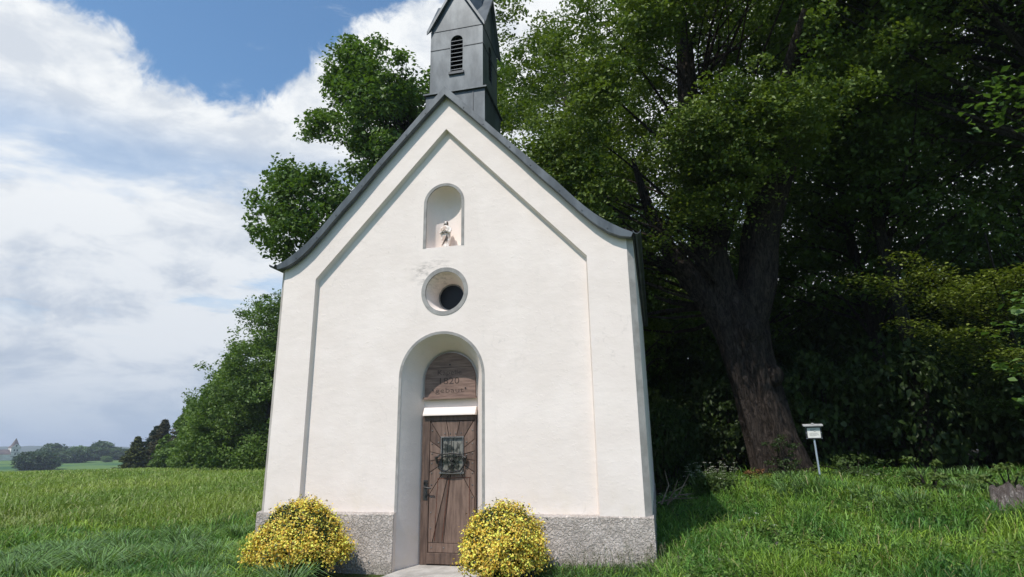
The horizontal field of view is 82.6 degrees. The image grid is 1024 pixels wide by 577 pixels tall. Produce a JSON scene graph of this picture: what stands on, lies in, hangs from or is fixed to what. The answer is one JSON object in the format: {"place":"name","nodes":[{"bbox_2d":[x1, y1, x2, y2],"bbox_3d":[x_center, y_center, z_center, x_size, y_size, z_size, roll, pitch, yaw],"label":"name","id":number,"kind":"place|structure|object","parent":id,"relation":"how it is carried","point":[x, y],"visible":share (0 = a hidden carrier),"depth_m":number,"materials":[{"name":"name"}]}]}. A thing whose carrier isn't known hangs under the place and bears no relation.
{"place":"outdoors","nodes":[
{"label":"outdoors","id":0,"kind":"place"},
{"bbox_2d":[0,446,129,452],"bbox_3d":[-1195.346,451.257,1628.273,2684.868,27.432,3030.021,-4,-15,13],"label":"hills","id":1,"kind":"structure","parent":0,"point":[28,448],"depth_m":1499.49,"materials":[{"name":"green plant"}]},
{"bbox_2d":[185,538,708,576],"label":"seeding grass","id":2,"kind":"structure","parent":0,"point":[573,571],"depth_m":6.56,"materials":[{"name":"green plant"}]},
{"bbox_2d":[0,0,1018,446],"label":"sky","id":3,"kind":"structure","parent":0,"point":[133,133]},
{"bbox_2d":[0,443,1023,576],"bbox_3d":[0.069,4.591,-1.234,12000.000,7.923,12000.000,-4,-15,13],"label":"ground","id":4,"kind":"structure","parent":0,"point":[5,465],"depth_m":20.24,"materials":[{"name":"green plant"}]},
{"bbox_2d":[0,438,20,459],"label":"church","id":5,"kind":"structure","parent":4,"relation":"on","point":[12,450],"depth_m":413.45,"materials":[{"name":"white paint"}]},
{"bbox_2d":[10,451,62,470],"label":"broadleaf tree","id":6,"kind":"object","parent":4,"relation":"on","point":[30,460],"visible":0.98,"depth_m":247.50,"materials":[{"name":"green plant"}]},
{"bbox_2d":[38,448,60,453],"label":"broadleaf tree","id":7,"kind":"object","parent":4,"relation":"on","point":[51,450],"visible":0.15,"depth_m":337.95,"materials":[{"name":"green plant"}]},
{"bbox_2d":[36,443,67,451],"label":"broadleaf tree","id":8,"kind":"object","parent":4,"relation":"on","point":[51,445],"visible":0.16,"depth_m":359.22,"materials":[{"name":"green plant"}]},
{"bbox_2d":[57,448,70,451],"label":"broadleaf tree","id":9,"kind":"object","parent":4,"relation":"on","point":[60,449],"visible":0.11,"depth_m":352.36,"materials":[{"name":"green plant"}]},
{"bbox_2d":[61,451,80,462],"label":"broadleaf tree","id":10,"kind":"object","parent":4,"relation":"on","point":[70,456],"visible":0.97,"depth_m":316.91,"materials":[{"name":"green plant"}]},
{"bbox_2d":[65,448,83,462],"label":"broadleaf tree","id":11,"kind":"object","parent":4,"relation":"on","point":[78,450],"visible":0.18,"depth_m":321.04,"materials":[{"name":"green plant"}]},
{"bbox_2d":[70,445,86,449],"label":"broadleaf tree","id":12,"kind":"object","parent":4,"relation":"on","point":[79,446],"visible":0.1,"depth_m":366.92,"materials":[{"name":"green plant"}]},
{"bbox_2d":[75,450,95,462],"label":"broadleaf tree","id":13,"kind":"object","parent":4,"relation":"on","point":[85,455],"visible":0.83,"depth_m":322.12,"materials":[{"name":"green plant"}]},
{"bbox_2d":[84,446,109,460],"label":"broadleaf tree","id":14,"kind":"object","parent":4,"relation":"on","point":[98,452],"visible":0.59,"depth_m":349.47,"materials":[{"name":"green plant"}]},
{"bbox_2d":[86,440,116,448],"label":"broadleaf tree","id":15,"kind":"object","parent":4,"relation":"on","point":[105,444],"visible":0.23,"depth_m":372.17,"materials":[{"name":"green plant"}]},
{"bbox_2d":[100,456,113,461],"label":"broadleaf tree","id":16,"kind":"object","parent":4,"relation":"on","point":[107,459],"visible":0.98,"depth_m":326.73,"materials":[{"name":"green plant"}]},
{"bbox_2d":[100,448,122,458],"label":"broadleaf tree","id":17,"kind":"object","parent":4,"relation":"on","point":[110,451],"visible":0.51,"depth_m":355.17,"materials":[{"name":"green plant"}]},
{"bbox_2d":[109,448,127,459],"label":"broadleaf tree","id":18,"kind":"object","parent":4,"relation":"on","point":[118,455],"visible":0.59,"depth_m":355.86,"materials":[{"name":"green plant"}]},
{"bbox_2d":[110,436,150,468],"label":"spruce tree","id":19,"kind":"object","parent":4,"relation":"on","point":[136,456],"visible":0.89,"depth_m":103.78,"materials":[{"name":"green plant"}]},
{"bbox_2d":[0,467,264,535],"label":"field crop","id":20,"kind":"object","parent":4,"relation":"on","point":[187,492],"visible":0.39,"depth_m":16.19,"materials":[{"name":"green plant"}]},
{"bbox_2d":[144,426,158,454],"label":"spruce tree","id":21,"kind":"object","parent":4,"relation":"on","point":[150,439],"visible":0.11,"depth_m":114.85,"materials":[{"name":"green plant"}]},
{"bbox_2d":[145,419,173,463],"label":"spruce tree","id":22,"kind":"object","parent":4,"relation":"on","point":[164,429],"visible":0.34,"depth_m":108.89,"materials":[{"name":"green plant"}]},
{"bbox_2d":[147,420,185,467],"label":"oak tree","id":23,"kind":"object","parent":4,"relation":"on","point":[164,446],"visible":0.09,"depth_m":74.64,"materials":[{"name":"green plant"}]},
{"bbox_2d":[147,409,185,462],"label":"spruce tree","id":24,"kind":"object","parent":4,"relation":"on","point":[172,431],"visible":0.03,"depth_m":106.46,"materials":[{"name":"green plant"}]},
{"bbox_2d":[165,370,236,466],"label":"oak tree","id":25,"kind":"object","parent":4,"relation":"on","point":[168,460],"visible":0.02,"depth_m":64.60,"materials":[{"name":"green plant"}]},
{"bbox_2d":[168,339,270,469],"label":"oak tree","id":26,"kind":"object","parent":4,"relation":"on","point":[184,462],"visible":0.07,"depth_m":52.93,"materials":[{"name":"green plant"}]},
{"bbox_2d":[168,288,280,470],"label":"oak tree","id":27,"kind":"object","parent":4,"relation":"on","point":[248,396],"visible":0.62,"depth_m":44.03,"materials":[{"name":"green plant"}]},
{"bbox_2d":[209,313,277,466],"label":"oak tree","id":28,"kind":"object","parent":4,"relation":"on","point":[246,413],"visible":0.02,"depth_m":51.49,"materials":[{"name":"green plant"}]},
{"bbox_2d":[237,492,358,576],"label":"variegated bush","id":29,"kind":"object","parent":4,"relation":"on","point":[303,530],"visible":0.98,"depth_m":6.99,"materials":[{"name":"yellow plant"}]},
{"bbox_2d":[241,32,523,263],"bbox_3d":[-4.863,-2.161,23.206,11.394,20.130,7.062,4,-16,-16],"label":"maple tree","id":30,"kind":"object","parent":4,"relation":"on","point":[360,78],"visible":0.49,"depth_m":22.58,"materials":[{"name":"green plant"}]},
{"bbox_2d":[255,0,656,576],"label":"chapel","id":31,"kind":"structure","parent":4,"relation":"on","point":[429,392],"depth_m":8.10,"materials":[{"name":"paint"}]},
{"bbox_2d":[439,221,451,246],"bbox_3d":[-0.981,-0.791,8.651,0.196,0.444,0.153,-4,-15,13],"label":"statue","id":32,"kind":"object","parent":31,"relation":"in","point":[445,231],"visible":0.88,"depth_m":8.61,"materials":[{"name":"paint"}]},
{"bbox_2d":[419,415,476,565],"bbox_3d":[-0.875,2.719,7.933,0.790,1.940,0.135,-4,-15,13],"label":"door","id":33,"kind":"structure","parent":31,"relation":"in","point":[449,443],"depth_m":7.95,"materials":[{"name":"brown wood"}]},
{"bbox_2d":[439,284,463,309],"bbox_3d":[-0.888,0.135,8.626,0.410,0.410,0.035,-4,-15,13],"label":"round window","id":34,"kind":"structure","parent":31,"relation":"in","point":[450,296],"depth_m":8.64,"materials":[{"name":"black glass"}]},
{"bbox_2d":[450,494,554,576],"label":"variegated bush","id":35,"kind":"object","parent":4,"relation":"on","point":[503,539],"visible":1,"depth_m":6.35,"materials":[{"name":"yellow plant"}]},
{"bbox_2d":[0,462,1023,576],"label":"meadow grass","id":36,"kind":"structure","parent":4,"relation":"on","point":[831,524],"depth_m":7.63,"materials":[{"name":"green plant"}]},
{"bbox_2d":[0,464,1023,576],"bbox_3d":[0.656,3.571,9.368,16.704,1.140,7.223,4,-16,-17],"label":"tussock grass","id":37,"kind":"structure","parent":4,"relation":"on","point":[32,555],"depth_m":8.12,"materials":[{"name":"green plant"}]},
{"bbox_2d":[497,0,704,364],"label":"linden tree","id":38,"kind":"object","parent":4,"relation":"on","point":[504,73],"visible":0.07,"depth_m":23.31,"materials":[{"name":"green plant"}]},
{"bbox_2d":[530,76,737,388],"bbox_3d":[3.959,-0.328,20.471,7.819,14.558,9.962,-10,-18,31],"label":"beech tree","id":39,"kind":"object","parent":4,"relation":"on","point":[638,228],"visible":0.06,"depth_m":19.75,"materials":[{"name":"green plant"}]},
{"bbox_2d":[601,121,743,382],"bbox_3d":[5.970,0.238,24.838,9.168,15.176,9.207,-11,-18,34],"label":"beech tree","id":40,"kind":"object","parent":4,"relation":"on","point":[634,151],"depth_m":23.70,"materials":[{"name":"green plant"}]},
{"bbox_2d":[656,493,691,512],"bbox_3d":[2.956,3.927,10.671,0.868,0.351,0.878,11,-19,-37],"label":"cow parsley","id":41,"kind":"object","parent":4,"relation":"on","point":[663,504],"visible":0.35,"depth_m":10.60,"materials":[{"name":"green plant"}]},
{"bbox_2d":[658,470,693,504],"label":"dead twigs","id":42,"kind":"object","parent":4,"relation":"on","point":[670,499],"visible":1,"depth_m":9.99,"materials":[{"name":"brown wood"}]},
{"bbox_2d":[649,399,707,491],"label":"forest shrub","id":43,"kind":"object","parent":4,"relation":"on","point":[669,457],"visible":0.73,"depth_m":15.42,"materials":[{"name":"green plant"}]},
{"bbox_2d":[648,386,717,484],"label":"forest shrub","id":44,"kind":"object","parent":4,"relation":"on","point":[656,399],"visible":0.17,"depth_m":18.48,"materials":[{"name":"green plant"}]},
{"bbox_2d":[645,288,730,462],"bbox_3d":[7.437,4.023,25.721,5.574,8.859,7.481,-6,-16,19],"label":"forest shrub","id":45,"kind":"object","parent":4,"relation":"on","point":[674,366],"visible":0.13,"depth_m":23.45,"materials":[{"name":"green plant"}]},
{"bbox_2d":[680,462,743,497],"bbox_3d":[3.916,3.718,11.350,1.265,0.679,1.146,-4,-15,13],"label":"cow parsley","id":46,"kind":"object","parent":4,"relation":"on","point":[713,480],"visible":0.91,"depth_m":11.15,"materials":[{"name":"green plant"}]},
{"bbox_2d":[681,377,749,471],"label":"forest shrub","id":47,"kind":"object","parent":4,"relation":"on","point":[725,430],"visible":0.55,"depth_m":18.14,"materials":[{"name":"green plant"}]},
{"bbox_2d":[662,315,825,466],"bbox_3d":[8.568,3.771,21.223,6.094,6.194,5.408,1,-15,-8],"label":"forest shrub","id":48,"kind":"object","parent":4,"relation":"on","point":[784,355],"visible":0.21,"depth_m":20.46,"materials":[{"name":"green plant"}]},
{"bbox_2d":[493,0,1006,476],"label":"lime tree","id":49,"kind":"object","parent":4,"relation":"on","point":[712,158],"visible":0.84,"depth_m":13.22,"materials":[{"name":"green plant"}]},
{"bbox_2d":[741,468,764,482],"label":"dry bush","id":50,"kind":"object","parent":4,"relation":"on","point":[758,472],"visible":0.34,"depth_m":12.00,"materials":[{"name":"brown plant"}]},
{"bbox_2d":[653,148,860,348],"bbox_3d":[11.495,-0.626,27.824,11.157,17.739,9.182,8,-17,-30],"label":"beech tree","id":51,"kind":"object","parent":4,"relation":"on","point":[794,295],"visible":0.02,"depth_m":26.74,"materials":[{"name":"green plant"}]},
{"bbox_2d":[731,512,783,542],"bbox_3d":[3.259,3.195,7.726,0.713,0.358,0.891,-4,-15,13],"label":"cow parsley","id":52,"kind":"object","parent":4,"relation":"on","point":[759,532],"visible":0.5,"depth_m":7.61,"materials":[{"name":"green plant"}]},
{"bbox_2d":[749,473,771,487],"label":"yellow shoots","id":53,"kind":"object","parent":4,"relation":"on","point":[766,474],"visible":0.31,"depth_m":11.66,"materials":[{"name":"green plant"}]},
{"bbox_2d":[687,279,846,461],"bbox_3d":[12.153,3.765,27.215,8.310,9.741,7.375,0,-15,-4],"label":"forest shrub","id":54,"kind":"object","parent":4,"relation":"on","point":[807,318],"visible":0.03,"depth_m":25.95,"materials":[{"name":"green plant"}]},
{"bbox_2d":[642,71,896,370],"bbox_3d":[9.051,-0.856,21.680,10.295,15.044,8.080,7,-17,-28],"label":"beech tree","id":55,"kind":"object","parent":4,"relation":"on","point":[775,311],"visible":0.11,"depth_m":21.05,"materials":[{"name":"green plant"}]},
{"bbox_2d":[762,434,801,473],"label":"bramble","id":56,"kind":"object","parent":4,"relation":"on","point":[783,460],"visible":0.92,"depth_m":12.15,"materials":[{"name":"green plant"}]},
{"bbox_2d":[743,199,872,457],"bbox_3d":[16.313,1.639,31.984,9.234,15.285,9.273,-3,-15,9],"label":"beech tree","id":57,"kind":"object","parent":4,"relation":"on","point":[811,288],"depth_m":31.65,"materials":[{"name":"green plant"}]},
{"bbox_2d":[802,423,822,477],"bbox_3d":[5.833,3.347,11.105,0.348,1.528,0.148,-6,-16,19],"label":"notice sign","id":58,"kind":"object","parent":4,"relation":"on","point":[813,431],"visible":0.99,"depth_m":11.23,"materials":[{"name":"metal"}]},
{"bbox_2d":[782,349,898,471],"bbox_3d":[8.707,3.478,16.064,3.740,3.770,2.787,1,-15,-7],"label":"forest shrub","id":59,"kind":"object","parent":4,"relation":"on","point":[831,417],"visible":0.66,"depth_m":15.57,"materials":[{"name":"green plant"}]},
{"bbox_2d":[665,0,1023,472],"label":"beech tree","id":60,"kind":"object","parent":4,"relation":"on","point":[870,145],"visible":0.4,"depth_m":14.97,"materials":[{"name":"green plant"}]},
{"bbox_2d":[813,453,894,479],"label":"bramble","id":61,"kind":"object","parent":4,"relation":"on","point":[839,464],"visible":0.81,"depth_m":11.58,"materials":[{"name":"green plant"}]},
{"bbox_2d":[705,4,1023,468],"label":"beech tree","id":62,"kind":"object","parent":4,"relation":"on","point":[855,262],"visible":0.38,"depth_m":17.50,"materials":[{"name":"green plant"}]},
{"bbox_2d":[715,0,1023,147],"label":"beech tree","id":63,"kind":"object","parent":4,"relation":"on","point":[1008,29],"visible":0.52,"depth_m":13.52,"materials":[{"name":"green plant"}]},
{"bbox_2d":[729,27,1023,463],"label":"beech tree","id":64,"kind":"object","parent":4,"relation":"on","point":[790,286],"visible":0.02,"depth_m":22.00,"materials":[{"name":"green plant"}]},
{"bbox_2d":[786,291,983,465],"bbox_3d":[12.179,3.183,19.131,6.330,6.170,4.716,-12,-19,36],"label":"forest shrub","id":65,"kind":"object","parent":4,"relation":"on","point":[855,340],"visible":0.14,"depth_m":19.44,"materials":[{"name":"green plant"}]},
{"bbox_2d":[798,273,990,462],"bbox_3d":[15.129,3.043,22.792,6.905,8.859,5.145,-1,-15,0],"label":"forest shrub","id":66,"kind":"object","parent":4,"relation":"on","point":[912,317],"visible":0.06,"depth_m":22.58,"materials":[{"name":"green plant"}]},
{"bbox_2d":[794,153,1020,460],"bbox_3d":[17.797,-0.706,25.783,8.932,16.631,11.381,-12,-18,35],"label":"beech tree","id":67,"kind":"object","parent":4,"relation":"on","point":[942,205],"visible":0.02,"depth_m":23.85,"materials":[{"name":"green plant"}]},
{"bbox_2d":[837,323,1009,472],"bbox_3d":[10.495,2.940,15.126,3.688,4.129,4.155,-10,-18,31],"label":"forest shrub","id":68,"kind":"object","parent":4,"relation":"on","point":[951,447],"visible":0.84,"depth_m":14.34,"materials":[{"name":"green plant"}]},
{"bbox_2d":[828,233,1023,392],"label":"young beech","id":69,"kind":"object","parent":4,"relation":"on","point":[956,338],"visible":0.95,"depth_m":12.10,"materials":[{"name":"green plant"}]},
{"bbox_2d":[899,456,975,491],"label":"elder seedling","id":70,"kind":"object","parent":4,"relation":"on","point":[935,475],"visible":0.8,"depth_m":9.74,"materials":[{"name":"green plant"}]},
{"bbox_2d":[862,1,1023,318],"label":"beech tree","id":71,"kind":"object","parent":4,"relation":"on","point":[1004,177],"visible":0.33,"depth_m":15.70,"materials":[{"name":"green plant"}]},
{"bbox_2d":[909,266,1002,453],"bbox_3d":[23.085,3.368,27.823,7.375,10.588,8.310,4,-16,-17],"label":"forest shrub","id":72,"kind":"object","parent":4,"relation":"on","point":[936,422],"visible":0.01,"depth_m":27.92,"materials":[{"name":"green plant"}]},
{"bbox_2d":[890,151,1022,318],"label":"beech tree","id":73,"kind":"object","parent":4,"relation":"on","point":[956,229],"visible":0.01,"depth_m":26.77,"materials":[{"name":"green plant"}]},
{"bbox_2d":[895,21,1023,272],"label":"beech tree","id":74,"kind":"object","parent":4,"relation":"on","point":[973,192],"visible":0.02,"depth_m":18.81,"materials":[{"name":"green plant"}]},
{"bbox_2d":[920,327,1023,474],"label":"young beech","id":75,"kind":"object","parent":4,"relation":"on","point":[993,409],"visible":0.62,"depth_m":12.88,"materials":[{"name":"green plant"}]},
{"bbox_2d":[931,275,1023,468],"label":"forest shrub","id":76,"kind":"object","parent":4,"relation":"on","point":[992,446],"visible":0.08,"depth_m":17.93,"materials":[{"name":"green plant"}]},
{"bbox_2d":[954,308,1023,467],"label":"forest shrub","id":77,"kind":"object","parent":4,"relation":"on","point":[1012,430],"visible":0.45,"depth_m":13.46,"materials":[{"name":"green plant"}]},
{"bbox_2d":[957,65,1023,408],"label":"young maple","id":78,"kind":"object","parent":4,"relation":"on","point":[978,107],"visible":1,"depth_m":8.39,"materials":[{"name":"green plant"}]},
{"bbox_2d":[957,87,1023,301],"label":"beech tree","id":79,"kind":"object","parent":4,"relation":"on","point":[1005,221],"visible":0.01,"depth_m":22.89,"materials":[{"name":"green plant"}]},
{"bbox_2d":[970,462,1023,487],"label":"hazel seedling","id":80,"kind":"object","parent":4,"relation":"on","point":[985,478],"visible":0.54,"depth_m":9.04,"materials":[{"name":"green plant"}]},
{"bbox_2d":[989,481,1023,517],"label":"tree stump","id":81,"kind":"object","parent":4,"relation":"on","point":[1006,492],"visible":0.46,"depth_m":8.22,"materials":[{"name":"grey wood"}]}
]}

